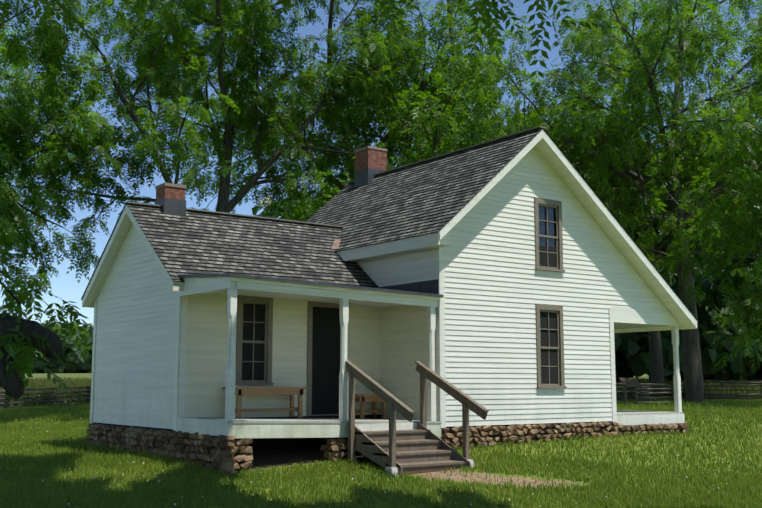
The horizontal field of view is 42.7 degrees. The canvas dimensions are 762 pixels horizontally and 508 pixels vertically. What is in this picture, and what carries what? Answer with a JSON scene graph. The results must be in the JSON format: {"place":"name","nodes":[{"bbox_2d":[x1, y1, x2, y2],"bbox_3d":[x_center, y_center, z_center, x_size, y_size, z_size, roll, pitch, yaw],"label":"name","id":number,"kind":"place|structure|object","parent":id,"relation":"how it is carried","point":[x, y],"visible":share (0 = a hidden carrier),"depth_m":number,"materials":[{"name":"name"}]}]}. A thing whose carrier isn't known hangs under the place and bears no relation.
{"place":"outdoors","nodes":[
{"label":"outdoors","id":0,"kind":"place"},
{"bbox_2d":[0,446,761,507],"bbox_3d":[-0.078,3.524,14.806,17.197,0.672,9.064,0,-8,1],"label":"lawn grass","id":1,"kind":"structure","parent":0,"point":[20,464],"depth_m":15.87,"materials":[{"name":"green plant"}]},
{"bbox_2d":[0,406,761,473],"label":"lawn grass","id":2,"kind":"structure","parent":0,"point":[28,431],"depth_m":21.94,"materials":[{"name":"green plant"}]},
{"bbox_2d":[0,373,761,507],"bbox_3d":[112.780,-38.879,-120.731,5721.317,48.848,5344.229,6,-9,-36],"label":"ground","id":3,"kind":"structure","parent":0,"point":[279,457],"depth_m":17.75,"materials":[{"name":"green plant"}]},
{"bbox_2d":[0,386,90,407],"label":"fence","id":4,"kind":"object","parent":3,"relation":"on","point":[6,403],"visible":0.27,"depth_m":43.93,"materials":[{"name":"brown wood"}]},
{"bbox_2d":[0,21,91,261],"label":"walnut tree","id":5,"kind":"object","parent":3,"relation":"on","point":[5,83],"visible":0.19,"depth_m":54.40,"materials":[{"name":"green plant"}]},
{"bbox_2d":[1,318,92,372],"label":"treeline","id":6,"kind":"object","parent":3,"relation":"on","point":[58,366],"visible":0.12,"depth_m":338.75,"materials":[{"name":"green plant"}]},
{"bbox_2d":[0,0,171,363],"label":"walnut tree","id":7,"kind":"object","parent":3,"relation":"on","point":[54,157],"visible":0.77,"depth_m":32.52,"materials":[{"name":"green plant"}]},
{"bbox_2d":[0,0,465,255],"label":"walnut tree","id":8,"kind":"object","parent":3,"relation":"on","point":[157,62],"visible":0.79,"depth_m":37.79,"materials":[{"name":"green plant"}]},
{"bbox_2d":[251,181,346,220],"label":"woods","id":9,"kind":"object","parent":3,"relation":"on","point":[262,213],"depth_m":70.85,"materials":[{"name":"green plant"}]},
{"bbox_2d":[0,0,622,404],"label":"tree","id":10,"kind":"object","parent":3,"relation":"on","point":[16,332],"visible":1,"depth_m":8.77,"materials":[{"name":"green plant"}]},
{"bbox_2d":[167,0,534,219],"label":"walnut tree","id":11,"kind":"object","parent":3,"relation":"on","point":[443,126],"visible":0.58,"depth_m":40.55,"materials":[{"name":"green plant"}]},
{"bbox_2d":[0,376,761,405],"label":"fence","id":12,"kind":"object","parent":3,"relation":"on","point":[38,382],"visible":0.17,"depth_m":47.92,"materials":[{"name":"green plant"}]},
{"bbox_2d":[84,414,687,475],"bbox_3d":[0.473,4.452,22.812,12.751,1.500,6.792,6,-9,-36],"label":"foundation stone","id":13,"kind":"object","parent":3,"relation":"on","point":[225,454],"visible":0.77,"depth_m":19.47,"materials":[{"name":"stone"}]},
{"bbox_2d":[15,406,761,506],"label":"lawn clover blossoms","id":14,"kind":"object","parent":3,"relation":"on","point":[396,492],"visible":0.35,"depth_m":16.18,"materials":[{"name":"plant"}]},
{"bbox_2d":[81,93,698,451],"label":"house","id":15,"kind":"structure","parent":3,"relation":"on","point":[517,278],"depth_m":20.77,"materials":[{"name":"white paint"}]},
{"bbox_2d":[222,387,308,417],"bbox_3d":[-2.253,2.913,19.112,1.680,0.601,0.450,6,-9,-36],"label":"long bench","id":16,"kind":"object","parent":15,"relation":"on","point":[290,391],"visible":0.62,"depth_m":19.04,"materials":[{"name":"brown wood"}]},
{"bbox_2d":[355,394,386,418],"bbox_3d":[-0.271,3.206,20.491,0.880,0.506,0.500,6,-9,-36],"label":"bench","id":17,"kind":"object","parent":15,"relation":"on","point":[362,399],"visible":0.6,"depth_m":20.35,"materials":[{"name":"brown wood"}]},
{"bbox_2d":[345,360,488,476],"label":"stairs","id":18,"kind":"structure","parent":3,"relation":"on","point":[392,446],"depth_m":17.91,"materials":[{"name":"brown wood"}]},
{"bbox_2d":[258,0,660,221],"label":"walnut tree","id":19,"kind":"object","parent":3,"relation":"on","point":[328,134],"visible":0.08,"depth_m":45.77,"materials":[{"name":"green plant"}]},
{"bbox_2d":[408,0,761,399],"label":"walnut tree","id":20,"kind":"object","parent":3,"relation":"on","point":[656,360],"visible":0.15,"depth_m":47.59,"materials":[{"name":"green plant"}]},
{"bbox_2d":[427,0,761,402],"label":"walnut tree","id":21,"kind":"object","parent":3,"relation":"on","point":[569,132],"visible":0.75,"depth_m":39.30,"materials":[{"name":"green plant"}]},
{"bbox_2d":[475,104,761,384],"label":"woods","id":22,"kind":"object","parent":3,"relation":"on","point":[632,357],"visible":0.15,"depth_m":51.84,"materials":[{"name":"green plant"}]},
{"bbox_2d":[618,378,642,404],"bbox_3d":[9.058,5.078,35.334,0.840,1.175,0.424,6,-9,-36],"label":"wayside sign","id":23,"kind":"object","parent":3,"relation":"on","point":[629,382],"visible":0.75,"depth_m":35.32,"materials":[{"name":"wood"}]},
{"bbox_2d":[609,0,761,373],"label":"walnut tree","id":24,"kind":"object","parent":3,"relation":"on","point":[701,225],"visible":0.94,"depth_m":35.18,"materials":[{"name":"green plant"}]},
{"bbox_2d":[616,380,761,403],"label":"fence","id":25,"kind":"object","parent":3,"relation":"on","point":[643,396],"visible":0.27,"depth_m":40.92,"materials":[{"name":"brown wood"}]},
{"bbox_2d":[0,398,761,423],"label":"field","id":26,"kind":"structure","parent":0,"point":[36,413],"depth_m":35.94,"materials":[{"name":"green plant"}]},
{"bbox_2d":[0,0,761,326],"label":"sky","id":27,"kind":"structure","parent":0,"point":[66,287],"materials":[{"name":"blue"}]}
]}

